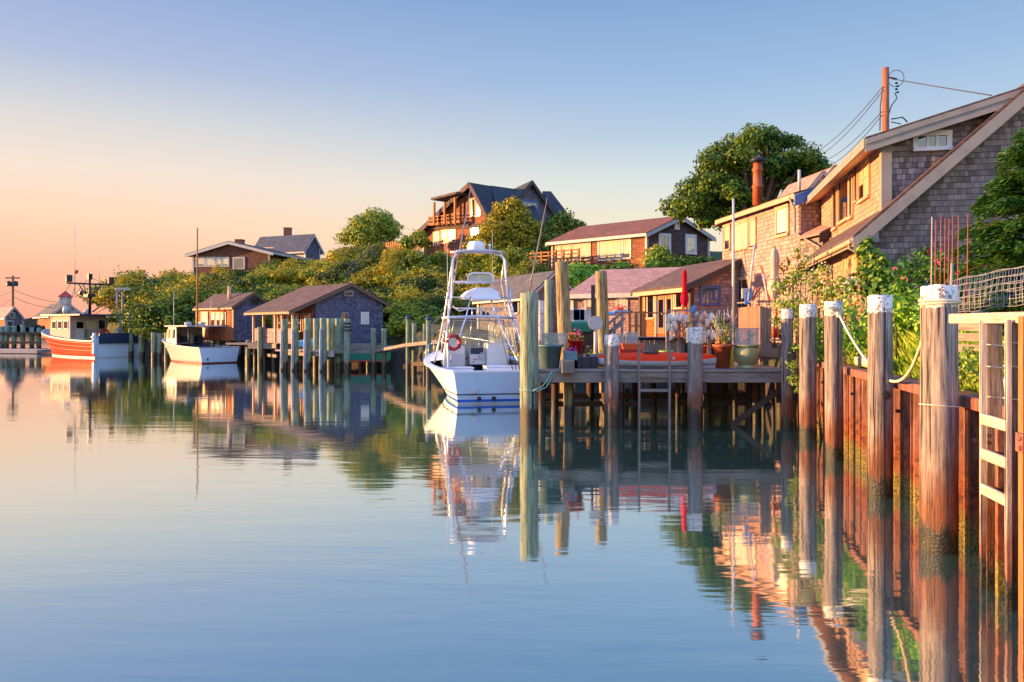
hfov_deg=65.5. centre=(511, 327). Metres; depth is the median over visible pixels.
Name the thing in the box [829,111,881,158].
power line
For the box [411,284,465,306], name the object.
hillside tree
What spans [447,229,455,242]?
window
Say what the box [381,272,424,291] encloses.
hillside tree
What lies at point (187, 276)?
hillside tree
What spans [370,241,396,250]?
hillside tree
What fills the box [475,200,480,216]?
window
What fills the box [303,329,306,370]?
bumper post
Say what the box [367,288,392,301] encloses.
hillside tree
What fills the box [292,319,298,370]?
piling
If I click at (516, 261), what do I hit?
hillside tree
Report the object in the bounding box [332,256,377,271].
hillside tree
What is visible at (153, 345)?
piling
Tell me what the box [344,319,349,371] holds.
piling
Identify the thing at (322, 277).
hillside tree
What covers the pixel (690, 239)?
window
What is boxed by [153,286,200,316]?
hillside tree
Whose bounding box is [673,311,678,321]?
fishing buoy
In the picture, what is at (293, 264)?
hillside tree
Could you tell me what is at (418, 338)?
gangway rail
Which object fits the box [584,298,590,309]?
window
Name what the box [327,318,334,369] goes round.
piling
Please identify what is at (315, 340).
piling
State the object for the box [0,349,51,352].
floating dock
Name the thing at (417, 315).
hillside tree
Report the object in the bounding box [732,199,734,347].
flagpole
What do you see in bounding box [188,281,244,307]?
hillside tree
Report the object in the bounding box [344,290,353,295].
window
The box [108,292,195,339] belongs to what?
hillside tree
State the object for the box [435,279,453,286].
hillside tree
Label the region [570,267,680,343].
pink roofed house
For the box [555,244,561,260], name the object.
window
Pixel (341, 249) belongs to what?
hillside tree
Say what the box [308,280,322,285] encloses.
hillside tree
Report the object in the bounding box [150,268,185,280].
hillside tree
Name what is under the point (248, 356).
piling
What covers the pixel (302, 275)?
hillside tree
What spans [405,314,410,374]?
piling
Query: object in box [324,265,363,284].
hillside tree
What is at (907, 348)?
grass
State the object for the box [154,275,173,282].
hillside tree
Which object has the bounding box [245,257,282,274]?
hillside tree
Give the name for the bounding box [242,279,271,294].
hillside tree
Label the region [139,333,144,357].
piling
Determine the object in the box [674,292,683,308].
window
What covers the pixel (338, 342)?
piling
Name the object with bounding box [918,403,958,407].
wire band
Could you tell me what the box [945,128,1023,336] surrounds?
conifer
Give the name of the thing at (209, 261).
window
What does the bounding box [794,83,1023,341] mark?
shingled house
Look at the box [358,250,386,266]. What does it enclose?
hillside tree
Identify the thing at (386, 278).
hillside tree
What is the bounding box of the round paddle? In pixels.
[588,316,602,352]
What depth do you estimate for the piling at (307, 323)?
45.82 m
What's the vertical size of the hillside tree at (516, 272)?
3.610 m
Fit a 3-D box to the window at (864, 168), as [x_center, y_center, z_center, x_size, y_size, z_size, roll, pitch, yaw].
[8.787,-3.731,19.881,0.130,1.141,1.216,0,0,12]
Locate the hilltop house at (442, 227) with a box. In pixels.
[386,180,566,256]
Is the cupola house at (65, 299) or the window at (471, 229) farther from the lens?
the cupola house at (65, 299)
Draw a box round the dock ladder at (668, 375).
[638,343,670,427]
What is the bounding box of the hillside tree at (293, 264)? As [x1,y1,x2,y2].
[274,255,304,272]
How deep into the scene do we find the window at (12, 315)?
93.10 m
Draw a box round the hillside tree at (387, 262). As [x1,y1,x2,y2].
[365,250,412,276]
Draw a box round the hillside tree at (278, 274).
[265,264,305,285]
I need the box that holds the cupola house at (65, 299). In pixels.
[33,291,82,337]
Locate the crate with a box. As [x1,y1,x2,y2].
[575,356,597,368]
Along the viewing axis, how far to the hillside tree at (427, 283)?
60.98 m
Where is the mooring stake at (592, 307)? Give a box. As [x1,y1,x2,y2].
[591,285,597,385]
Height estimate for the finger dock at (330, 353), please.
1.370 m
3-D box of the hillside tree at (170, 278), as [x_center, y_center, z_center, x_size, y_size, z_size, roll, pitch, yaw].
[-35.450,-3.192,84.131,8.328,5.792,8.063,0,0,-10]
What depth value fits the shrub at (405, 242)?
77.71 m
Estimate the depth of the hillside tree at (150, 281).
77.55 m
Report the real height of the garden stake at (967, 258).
1.517 m
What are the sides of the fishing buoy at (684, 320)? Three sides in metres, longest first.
0.522 x 0.186 x 0.186 m
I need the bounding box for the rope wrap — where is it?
[918,299,961,305]
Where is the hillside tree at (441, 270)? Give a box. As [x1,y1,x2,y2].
[422,264,458,281]
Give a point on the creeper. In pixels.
(788, 263)
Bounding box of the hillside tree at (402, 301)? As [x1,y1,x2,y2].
[382,285,427,321]
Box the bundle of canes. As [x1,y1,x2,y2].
[745,274,769,300]
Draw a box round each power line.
[820,87,882,149]
[823,92,881,153]
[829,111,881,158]
[831,115,881,164]
[895,79,991,95]
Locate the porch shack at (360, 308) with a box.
[244,283,389,343]
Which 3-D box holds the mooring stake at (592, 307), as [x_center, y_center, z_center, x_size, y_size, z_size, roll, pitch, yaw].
[2.858,0.263,27.500,0.252,3.473,0.140,0,0,0]
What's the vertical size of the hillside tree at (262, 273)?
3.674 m
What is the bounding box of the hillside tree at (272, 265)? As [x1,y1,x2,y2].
[246,261,285,281]
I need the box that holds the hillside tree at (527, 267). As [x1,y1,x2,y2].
[491,257,544,280]
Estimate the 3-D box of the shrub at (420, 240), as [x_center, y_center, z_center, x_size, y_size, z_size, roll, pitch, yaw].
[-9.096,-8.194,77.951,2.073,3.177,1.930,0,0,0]
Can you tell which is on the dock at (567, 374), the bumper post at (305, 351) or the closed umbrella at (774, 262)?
the closed umbrella at (774, 262)
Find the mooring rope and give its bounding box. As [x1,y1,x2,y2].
[823,306,920,382]
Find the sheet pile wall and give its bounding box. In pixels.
[817,361,1004,548]
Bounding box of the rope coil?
[343,323,350,330]
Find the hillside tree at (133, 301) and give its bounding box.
[119,278,174,315]
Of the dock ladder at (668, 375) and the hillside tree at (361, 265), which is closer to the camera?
the dock ladder at (668, 375)
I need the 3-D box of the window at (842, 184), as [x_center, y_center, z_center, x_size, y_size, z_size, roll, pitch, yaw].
[9.301,-3.593,22.332,0.130,1.306,1.506,0,0,12]
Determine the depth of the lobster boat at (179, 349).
57.77 m
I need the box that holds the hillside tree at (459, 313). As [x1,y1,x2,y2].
[444,294,475,319]
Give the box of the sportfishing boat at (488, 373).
[424,189,547,404]
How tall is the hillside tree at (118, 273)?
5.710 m
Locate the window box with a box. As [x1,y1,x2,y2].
[614,304,628,311]
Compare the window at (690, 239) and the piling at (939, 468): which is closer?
the piling at (939, 468)
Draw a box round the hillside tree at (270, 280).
[257,276,288,290]
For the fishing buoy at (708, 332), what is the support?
hanging from the cabin platform
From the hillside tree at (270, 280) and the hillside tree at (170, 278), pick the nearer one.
the hillside tree at (270, 280)
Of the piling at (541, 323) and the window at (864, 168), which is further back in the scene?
the piling at (541, 323)
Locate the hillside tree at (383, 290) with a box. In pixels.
[364,285,389,295]
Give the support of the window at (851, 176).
in the shingled house at (892, 191)
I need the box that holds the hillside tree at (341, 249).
[327,246,348,257]
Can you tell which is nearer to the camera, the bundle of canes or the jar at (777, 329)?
the jar at (777, 329)
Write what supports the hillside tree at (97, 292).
on the terrain at (398, 358)
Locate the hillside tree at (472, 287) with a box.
[456,280,487,295]
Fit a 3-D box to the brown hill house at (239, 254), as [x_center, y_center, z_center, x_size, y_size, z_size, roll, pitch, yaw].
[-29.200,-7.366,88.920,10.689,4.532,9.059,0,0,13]
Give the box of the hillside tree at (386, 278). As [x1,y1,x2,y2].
[373,266,407,287]
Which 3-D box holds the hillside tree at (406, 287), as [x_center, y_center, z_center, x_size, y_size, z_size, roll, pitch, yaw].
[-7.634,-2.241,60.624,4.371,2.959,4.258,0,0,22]
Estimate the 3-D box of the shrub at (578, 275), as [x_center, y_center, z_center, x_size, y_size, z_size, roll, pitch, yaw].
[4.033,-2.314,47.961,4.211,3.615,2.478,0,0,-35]
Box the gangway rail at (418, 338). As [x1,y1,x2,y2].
[411,312,443,355]
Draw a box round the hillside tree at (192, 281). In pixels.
[134,273,207,305]
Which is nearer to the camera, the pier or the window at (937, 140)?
the window at (937, 140)
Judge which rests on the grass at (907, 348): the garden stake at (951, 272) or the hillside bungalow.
the garden stake at (951, 272)
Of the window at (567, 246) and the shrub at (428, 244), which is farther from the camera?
the shrub at (428, 244)
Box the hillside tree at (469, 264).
[454,254,490,278]
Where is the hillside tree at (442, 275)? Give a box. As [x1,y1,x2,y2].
[393,266,458,285]
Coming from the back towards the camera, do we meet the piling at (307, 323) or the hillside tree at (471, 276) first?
the hillside tree at (471, 276)
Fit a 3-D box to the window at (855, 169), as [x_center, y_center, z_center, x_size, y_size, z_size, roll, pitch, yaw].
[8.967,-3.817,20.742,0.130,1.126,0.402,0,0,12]
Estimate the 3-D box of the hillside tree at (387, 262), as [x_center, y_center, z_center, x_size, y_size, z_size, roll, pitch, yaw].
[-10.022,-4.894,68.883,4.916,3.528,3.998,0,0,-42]
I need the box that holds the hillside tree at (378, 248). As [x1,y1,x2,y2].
[354,242,387,256]
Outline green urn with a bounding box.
[733,344,760,368]
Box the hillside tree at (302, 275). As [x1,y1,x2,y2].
[293,265,317,282]
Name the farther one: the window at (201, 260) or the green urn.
the window at (201, 260)
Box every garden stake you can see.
[931,217,932,284]
[934,221,935,283]
[940,217,941,283]
[944,218,945,284]
[948,219,949,284]
[950,263,953,284]
[952,216,953,262]
[957,215,958,284]
[966,214,968,312]
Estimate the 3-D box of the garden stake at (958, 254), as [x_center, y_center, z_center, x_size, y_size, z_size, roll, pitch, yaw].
[6.720,-0.921,12.000,0.032,1.557,0.017,0,0,0]
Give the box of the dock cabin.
[631,258,741,335]
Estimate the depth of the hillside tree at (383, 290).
61.94 m
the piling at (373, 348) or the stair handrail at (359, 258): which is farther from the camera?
the stair handrail at (359, 258)
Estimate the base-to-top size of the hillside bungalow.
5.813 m
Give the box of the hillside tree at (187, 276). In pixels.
[172,272,203,283]
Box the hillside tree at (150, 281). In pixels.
[109,272,167,305]
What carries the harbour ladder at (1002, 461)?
attached to the sheet pile wall
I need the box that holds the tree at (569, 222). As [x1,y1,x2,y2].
[513,208,587,262]
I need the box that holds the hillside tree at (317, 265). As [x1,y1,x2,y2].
[306,260,328,270]
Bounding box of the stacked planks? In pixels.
[958,323,978,351]
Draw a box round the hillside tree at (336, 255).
[312,248,354,268]
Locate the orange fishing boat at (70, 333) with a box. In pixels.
[40,249,139,357]
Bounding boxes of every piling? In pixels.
[128,313,133,356]
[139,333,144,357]
[151,332,155,359]
[157,333,161,359]
[164,332,168,359]
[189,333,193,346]
[236,341,240,361]
[246,340,250,364]
[257,327,262,364]
[281,319,287,370]
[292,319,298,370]
[304,318,310,370]
[313,318,318,368]
[320,318,326,371]
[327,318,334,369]
[335,318,341,370]
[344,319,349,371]
[371,328,375,370]
[381,329,386,370]
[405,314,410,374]
[412,323,416,373]
[423,324,425,374]
[425,315,431,378]
[520,292,538,427]
[538,300,544,360]
[544,279,552,400]
[555,261,574,400]
[595,271,608,407]
[604,334,618,428]
[687,327,702,428]
[781,309,792,429]
[799,304,816,438]
[824,301,843,460]
[867,295,893,498]
[919,284,958,554]
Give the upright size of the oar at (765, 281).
1.071 m
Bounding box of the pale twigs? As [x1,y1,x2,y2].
[737,329,756,344]
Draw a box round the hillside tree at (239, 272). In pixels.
[229,269,247,278]
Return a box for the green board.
[729,348,733,367]
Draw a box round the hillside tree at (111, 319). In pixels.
[107,306,132,330]
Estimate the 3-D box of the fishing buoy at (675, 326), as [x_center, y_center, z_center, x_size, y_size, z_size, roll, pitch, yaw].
[5.121,-0.028,24.949,0.177,0.496,0.177,-25,14,0]
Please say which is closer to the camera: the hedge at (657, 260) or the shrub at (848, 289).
the shrub at (848, 289)
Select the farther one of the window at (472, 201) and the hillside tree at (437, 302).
the window at (472, 201)
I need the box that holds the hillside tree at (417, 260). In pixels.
[394,248,440,277]
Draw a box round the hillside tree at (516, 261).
[478,244,551,285]
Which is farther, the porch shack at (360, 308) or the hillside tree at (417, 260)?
the hillside tree at (417, 260)
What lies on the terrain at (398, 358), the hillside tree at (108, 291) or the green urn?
the hillside tree at (108, 291)
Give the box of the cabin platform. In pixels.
[587,309,738,400]
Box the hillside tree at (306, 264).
[298,258,312,270]
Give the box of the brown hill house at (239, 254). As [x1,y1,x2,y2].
[185,239,309,275]
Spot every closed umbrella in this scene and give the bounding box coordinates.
[680,267,688,336]
[767,245,781,347]
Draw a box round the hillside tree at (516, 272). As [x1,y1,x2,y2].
[484,268,528,287]
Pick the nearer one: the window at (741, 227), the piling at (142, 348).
the window at (741, 227)
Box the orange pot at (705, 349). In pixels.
[703,342,707,353]
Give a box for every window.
[7,320,13,326]
[9,312,14,317]
[194,257,204,266]
[204,257,215,266]
[210,312,215,324]
[215,257,221,265]
[216,312,220,324]
[221,257,228,266]
[221,312,225,326]
[232,257,244,268]
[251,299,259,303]
[277,314,284,327]
[285,314,290,328]
[294,314,301,331]
[302,313,310,331]
[341,312,348,327]
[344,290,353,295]
[361,312,368,323]
[433,231,439,246]
[440,229,446,243]
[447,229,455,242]
[469,198,474,216]
[470,228,479,235]
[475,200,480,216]
[521,199,538,214]
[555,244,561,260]
[560,243,570,260]
[571,241,590,260]
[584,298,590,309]
[597,238,621,260]
[615,297,627,309]
[621,238,630,258]
[646,295,653,319]
[659,233,671,253]
[674,223,679,229]
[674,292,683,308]
[685,234,696,254]
[699,285,720,305]
[723,223,730,251]
[735,218,748,251]
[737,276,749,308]
[748,217,756,249]
[773,203,789,238]
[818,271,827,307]
[831,184,837,231]
[836,173,849,225]
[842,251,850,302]
[847,172,853,219]
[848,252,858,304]
[852,165,857,203]
[856,154,870,204]
[913,130,952,151]
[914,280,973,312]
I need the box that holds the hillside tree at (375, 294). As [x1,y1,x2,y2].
[366,288,391,319]
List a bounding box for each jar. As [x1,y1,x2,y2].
[772,326,775,337]
[773,306,777,317]
[776,326,779,337]
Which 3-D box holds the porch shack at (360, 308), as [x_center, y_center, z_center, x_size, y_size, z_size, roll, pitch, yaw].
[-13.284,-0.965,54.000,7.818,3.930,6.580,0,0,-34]
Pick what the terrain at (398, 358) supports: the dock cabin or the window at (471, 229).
the dock cabin
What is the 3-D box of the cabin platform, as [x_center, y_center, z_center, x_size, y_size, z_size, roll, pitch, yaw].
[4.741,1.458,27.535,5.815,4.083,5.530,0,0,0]
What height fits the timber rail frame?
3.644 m
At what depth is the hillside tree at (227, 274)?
77.58 m
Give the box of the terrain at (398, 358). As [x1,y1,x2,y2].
[107,251,975,414]
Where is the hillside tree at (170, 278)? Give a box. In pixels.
[163,271,186,282]
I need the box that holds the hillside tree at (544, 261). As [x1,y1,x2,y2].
[536,248,550,267]
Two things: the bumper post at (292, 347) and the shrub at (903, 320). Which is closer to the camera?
the shrub at (903, 320)
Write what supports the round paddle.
on the dock at (567, 374)
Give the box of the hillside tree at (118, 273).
[86,269,149,311]
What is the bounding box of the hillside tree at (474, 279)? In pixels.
[470,267,511,286]
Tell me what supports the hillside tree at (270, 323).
on the terrain at (398, 358)
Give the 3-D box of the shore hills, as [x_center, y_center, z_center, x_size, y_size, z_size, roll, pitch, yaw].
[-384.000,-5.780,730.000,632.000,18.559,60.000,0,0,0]
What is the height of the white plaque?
0.300 m
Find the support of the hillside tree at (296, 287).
on the terrain at (398, 358)
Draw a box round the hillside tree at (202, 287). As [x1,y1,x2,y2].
[173,276,248,303]
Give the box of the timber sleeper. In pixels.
[854,356,867,366]
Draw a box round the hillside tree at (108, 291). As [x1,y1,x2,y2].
[92,265,156,309]
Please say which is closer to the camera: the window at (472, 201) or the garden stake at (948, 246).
the garden stake at (948, 246)
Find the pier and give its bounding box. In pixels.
[0,325,47,348]
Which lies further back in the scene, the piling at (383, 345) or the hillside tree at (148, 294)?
the hillside tree at (148, 294)
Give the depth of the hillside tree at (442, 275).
65.06 m
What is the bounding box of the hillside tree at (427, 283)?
[380,272,441,298]
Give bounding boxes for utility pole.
[5,276,19,345]
[879,67,907,131]
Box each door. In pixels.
[201,312,207,337]
[657,294,664,333]
[665,293,672,333]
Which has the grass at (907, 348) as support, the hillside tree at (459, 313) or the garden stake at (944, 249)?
the garden stake at (944, 249)
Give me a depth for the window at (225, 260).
85.12 m
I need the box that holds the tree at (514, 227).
[462,195,547,259]
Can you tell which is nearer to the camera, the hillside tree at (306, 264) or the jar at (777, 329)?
the jar at (777, 329)
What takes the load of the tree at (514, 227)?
on the terrain at (398, 358)
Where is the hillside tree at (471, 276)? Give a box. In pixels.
[455,268,486,291]
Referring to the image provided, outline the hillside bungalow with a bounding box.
[514,217,715,271]
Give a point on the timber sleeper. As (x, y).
(859, 360)
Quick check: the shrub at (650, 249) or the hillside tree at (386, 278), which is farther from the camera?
the hillside tree at (386, 278)
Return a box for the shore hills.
[23,317,108,326]
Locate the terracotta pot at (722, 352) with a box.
[710,309,737,368]
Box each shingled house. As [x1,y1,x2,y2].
[715,156,836,342]
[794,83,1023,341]
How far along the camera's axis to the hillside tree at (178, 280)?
77.89 m
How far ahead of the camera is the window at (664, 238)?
55.73 m
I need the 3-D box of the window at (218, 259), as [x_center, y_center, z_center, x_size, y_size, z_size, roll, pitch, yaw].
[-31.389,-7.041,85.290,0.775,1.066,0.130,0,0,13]
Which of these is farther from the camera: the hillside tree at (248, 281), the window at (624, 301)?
the hillside tree at (248, 281)
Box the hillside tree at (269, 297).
[263,287,292,301]
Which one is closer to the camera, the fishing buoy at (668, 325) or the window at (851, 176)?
the window at (851, 176)
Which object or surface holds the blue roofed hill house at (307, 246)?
on the terrain at (398, 358)
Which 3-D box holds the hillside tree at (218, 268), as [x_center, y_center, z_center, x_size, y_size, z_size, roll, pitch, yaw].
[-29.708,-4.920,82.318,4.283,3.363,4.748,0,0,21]
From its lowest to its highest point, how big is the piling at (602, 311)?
5.780 m
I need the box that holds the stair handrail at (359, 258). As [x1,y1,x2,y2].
[347,245,374,274]
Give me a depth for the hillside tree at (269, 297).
63.23 m
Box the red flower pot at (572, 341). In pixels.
[567,329,584,353]
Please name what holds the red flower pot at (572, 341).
on the crate
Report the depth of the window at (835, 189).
23.53 m
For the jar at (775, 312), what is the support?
on the corner fence at (754, 319)
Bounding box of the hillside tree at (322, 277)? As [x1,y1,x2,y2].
[310,258,366,284]
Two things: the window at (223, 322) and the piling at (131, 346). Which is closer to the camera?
the window at (223, 322)
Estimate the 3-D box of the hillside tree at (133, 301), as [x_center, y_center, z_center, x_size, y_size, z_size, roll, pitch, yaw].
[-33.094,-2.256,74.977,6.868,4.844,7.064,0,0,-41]
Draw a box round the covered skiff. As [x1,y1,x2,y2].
[299,339,312,347]
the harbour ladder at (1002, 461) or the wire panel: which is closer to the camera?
the harbour ladder at (1002, 461)
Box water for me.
[0,334,1023,681]
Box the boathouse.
[0,307,24,336]
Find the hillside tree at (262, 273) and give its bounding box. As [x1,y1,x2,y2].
[245,266,282,285]
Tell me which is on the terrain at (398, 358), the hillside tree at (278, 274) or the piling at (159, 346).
the hillside tree at (278, 274)
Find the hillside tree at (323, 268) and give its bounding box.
[304,259,350,284]
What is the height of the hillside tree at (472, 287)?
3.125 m
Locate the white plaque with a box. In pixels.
[741,288,748,298]
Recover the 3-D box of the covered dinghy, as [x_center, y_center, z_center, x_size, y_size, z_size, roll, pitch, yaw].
[2.506,0.191,30.100,1.216,0.949,2.200,0,0,0]
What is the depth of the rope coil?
45.31 m
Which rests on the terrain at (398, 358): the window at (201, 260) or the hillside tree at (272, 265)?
the hillside tree at (272, 265)
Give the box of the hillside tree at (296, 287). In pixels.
[263,281,304,297]
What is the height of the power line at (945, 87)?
2.358 m
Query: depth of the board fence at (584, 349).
30.98 m
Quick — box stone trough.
[563,346,577,360]
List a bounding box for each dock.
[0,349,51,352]
[147,339,393,366]
[275,340,440,365]
[538,360,797,425]
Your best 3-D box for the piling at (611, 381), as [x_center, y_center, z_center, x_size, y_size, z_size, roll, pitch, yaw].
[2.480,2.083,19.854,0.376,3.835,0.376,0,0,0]
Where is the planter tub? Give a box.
[538,334,563,368]
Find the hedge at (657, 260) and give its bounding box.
[600,246,715,269]
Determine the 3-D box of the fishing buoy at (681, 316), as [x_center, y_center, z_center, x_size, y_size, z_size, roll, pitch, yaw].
[5.273,-0.299,24.932,0.156,0.436,0.156,24,-15,0]
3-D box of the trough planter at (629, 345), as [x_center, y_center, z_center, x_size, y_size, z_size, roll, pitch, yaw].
[3.281,0.510,21.700,0.620,0.168,0.340,0,0,0]
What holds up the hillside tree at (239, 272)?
on the terrain at (398, 358)
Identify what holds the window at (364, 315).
in the porch shack at (360, 308)
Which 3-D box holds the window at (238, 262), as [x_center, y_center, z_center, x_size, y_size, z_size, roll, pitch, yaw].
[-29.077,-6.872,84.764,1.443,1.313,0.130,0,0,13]
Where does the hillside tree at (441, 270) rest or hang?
on the terrain at (398, 358)
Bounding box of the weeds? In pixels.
[785,359,798,392]
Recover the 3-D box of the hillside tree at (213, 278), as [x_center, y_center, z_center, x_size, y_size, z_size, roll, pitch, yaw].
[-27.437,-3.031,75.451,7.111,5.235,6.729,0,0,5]
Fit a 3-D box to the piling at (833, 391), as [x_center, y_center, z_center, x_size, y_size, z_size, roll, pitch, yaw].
[6.117,1.746,15.099,0.362,4.509,0.351,0,0,0]
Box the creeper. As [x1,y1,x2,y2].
[779,252,804,415]
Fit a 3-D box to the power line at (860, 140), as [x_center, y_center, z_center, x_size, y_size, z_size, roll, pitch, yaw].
[17.219,-9.248,40.950,0.029,2.581,23.088,0,0,17]
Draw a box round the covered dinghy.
[571,321,590,345]
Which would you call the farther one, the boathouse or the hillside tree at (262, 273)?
the boathouse
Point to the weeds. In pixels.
(794, 364)
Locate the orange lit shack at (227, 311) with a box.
[192,286,272,340]
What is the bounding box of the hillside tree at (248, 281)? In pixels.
[230,272,271,290]
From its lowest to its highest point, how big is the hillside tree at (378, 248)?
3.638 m
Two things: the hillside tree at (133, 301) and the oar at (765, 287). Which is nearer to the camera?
the oar at (765, 287)
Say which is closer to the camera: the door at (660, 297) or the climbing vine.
the climbing vine
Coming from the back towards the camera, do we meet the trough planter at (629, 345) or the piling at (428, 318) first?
the piling at (428, 318)
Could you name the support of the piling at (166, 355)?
in the water
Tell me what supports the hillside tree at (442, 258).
on the terrain at (398, 358)
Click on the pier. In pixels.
(21, 330)
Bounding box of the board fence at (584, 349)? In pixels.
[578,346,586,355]
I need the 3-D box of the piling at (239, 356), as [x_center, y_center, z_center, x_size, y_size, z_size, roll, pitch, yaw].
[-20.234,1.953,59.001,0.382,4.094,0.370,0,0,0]
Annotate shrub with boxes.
[395,234,415,250]
[409,228,429,250]
[421,236,432,252]
[568,259,602,287]
[638,243,673,266]
[768,242,864,426]
[789,302,867,436]
[852,285,919,357]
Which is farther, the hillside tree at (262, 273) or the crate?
the hillside tree at (262, 273)
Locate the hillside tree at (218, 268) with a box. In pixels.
[200,263,235,277]
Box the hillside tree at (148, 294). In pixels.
[134,283,175,309]
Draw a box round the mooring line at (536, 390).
[519,368,557,391]
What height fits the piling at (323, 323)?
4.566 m
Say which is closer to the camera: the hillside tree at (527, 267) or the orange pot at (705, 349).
the orange pot at (705, 349)
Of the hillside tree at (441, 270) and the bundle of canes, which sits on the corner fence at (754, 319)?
the bundle of canes
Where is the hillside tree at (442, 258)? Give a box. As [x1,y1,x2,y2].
[421,249,463,276]
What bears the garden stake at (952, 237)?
on the grass at (907, 348)
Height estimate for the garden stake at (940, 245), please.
1.557 m
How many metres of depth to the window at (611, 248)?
57.12 m
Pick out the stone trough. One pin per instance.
(569, 354)
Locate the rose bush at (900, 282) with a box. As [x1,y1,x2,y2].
[878,244,975,329]
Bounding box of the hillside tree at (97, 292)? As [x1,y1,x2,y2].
[79,277,123,310]
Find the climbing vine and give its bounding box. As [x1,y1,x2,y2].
[847,235,912,311]
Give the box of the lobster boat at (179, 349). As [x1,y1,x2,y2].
[162,228,239,363]
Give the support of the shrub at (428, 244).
on the terrain at (398, 358)
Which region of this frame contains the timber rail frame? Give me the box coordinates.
[949,312,1023,617]
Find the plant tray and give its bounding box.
[583,350,603,355]
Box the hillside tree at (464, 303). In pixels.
[452,296,476,314]
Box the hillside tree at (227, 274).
[219,270,243,279]
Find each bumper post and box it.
[280,330,283,370]
[291,330,294,370]
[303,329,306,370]
[319,329,322,371]
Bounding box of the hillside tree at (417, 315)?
[379,298,460,336]
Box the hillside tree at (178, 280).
[160,272,206,287]
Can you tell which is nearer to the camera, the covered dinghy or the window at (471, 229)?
the covered dinghy
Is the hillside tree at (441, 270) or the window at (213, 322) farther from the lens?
the hillside tree at (441, 270)
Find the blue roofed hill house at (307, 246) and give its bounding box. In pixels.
[255,227,324,261]
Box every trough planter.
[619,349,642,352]
[620,343,644,348]
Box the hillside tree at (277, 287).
[244,280,287,296]
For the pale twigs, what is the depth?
20.77 m
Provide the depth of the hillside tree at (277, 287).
68.30 m
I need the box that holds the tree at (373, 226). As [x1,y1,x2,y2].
[331,205,408,248]
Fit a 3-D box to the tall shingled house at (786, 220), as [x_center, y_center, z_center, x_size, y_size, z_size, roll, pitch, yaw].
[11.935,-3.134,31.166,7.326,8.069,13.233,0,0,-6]
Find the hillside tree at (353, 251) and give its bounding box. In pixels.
[341,244,369,258]
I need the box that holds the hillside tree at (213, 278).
[200,272,247,288]
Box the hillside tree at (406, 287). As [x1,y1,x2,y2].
[388,280,432,302]
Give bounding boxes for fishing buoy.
[666,322,670,331]
[672,320,678,332]
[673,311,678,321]
[678,312,683,323]
[681,314,687,327]
[690,304,695,316]
[705,317,709,329]
[706,328,710,339]
[708,313,713,326]
[710,330,715,343]
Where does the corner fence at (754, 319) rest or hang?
on the dock at (567, 374)
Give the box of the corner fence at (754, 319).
[737,300,795,364]
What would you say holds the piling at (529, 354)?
in the water
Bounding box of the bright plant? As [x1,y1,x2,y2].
[958,342,1004,393]
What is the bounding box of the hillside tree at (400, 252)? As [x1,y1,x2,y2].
[382,244,413,260]
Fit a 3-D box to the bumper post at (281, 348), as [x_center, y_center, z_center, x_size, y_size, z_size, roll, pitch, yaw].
[-13.369,2.071,46.199,0.271,3.859,0.193,0,0,0]
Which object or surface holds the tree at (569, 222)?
on the terrain at (398, 358)
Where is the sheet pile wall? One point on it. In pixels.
(906, 401)
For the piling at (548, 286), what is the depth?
27.36 m
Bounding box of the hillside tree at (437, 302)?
[420,287,470,319]
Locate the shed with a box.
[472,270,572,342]
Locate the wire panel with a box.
[947,266,1023,311]
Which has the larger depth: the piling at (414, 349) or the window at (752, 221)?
the piling at (414, 349)
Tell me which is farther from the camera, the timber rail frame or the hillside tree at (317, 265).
the hillside tree at (317, 265)
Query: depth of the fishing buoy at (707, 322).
24.89 m
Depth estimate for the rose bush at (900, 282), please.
14.17 m
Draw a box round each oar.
[744,244,755,303]
[760,266,770,299]
[762,274,769,307]
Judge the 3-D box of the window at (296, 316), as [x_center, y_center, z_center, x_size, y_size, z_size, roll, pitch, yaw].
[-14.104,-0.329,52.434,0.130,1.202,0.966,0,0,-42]
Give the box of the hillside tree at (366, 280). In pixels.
[345,264,384,289]
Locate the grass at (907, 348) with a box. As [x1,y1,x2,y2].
[843,323,1004,392]
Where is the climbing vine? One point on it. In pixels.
(875, 284)
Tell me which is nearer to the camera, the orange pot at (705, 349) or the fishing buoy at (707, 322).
the orange pot at (705, 349)
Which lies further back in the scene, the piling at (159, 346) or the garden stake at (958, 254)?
the piling at (159, 346)
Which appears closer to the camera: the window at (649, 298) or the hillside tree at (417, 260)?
the window at (649, 298)
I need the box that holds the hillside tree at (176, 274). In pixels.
[165,270,191,277]
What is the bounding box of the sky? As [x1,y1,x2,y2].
[0,0,1023,318]
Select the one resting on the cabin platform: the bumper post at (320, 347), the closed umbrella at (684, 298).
the closed umbrella at (684, 298)
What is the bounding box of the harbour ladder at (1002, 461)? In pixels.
[979,320,1011,610]
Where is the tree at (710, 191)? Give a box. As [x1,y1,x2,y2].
[655,122,836,234]

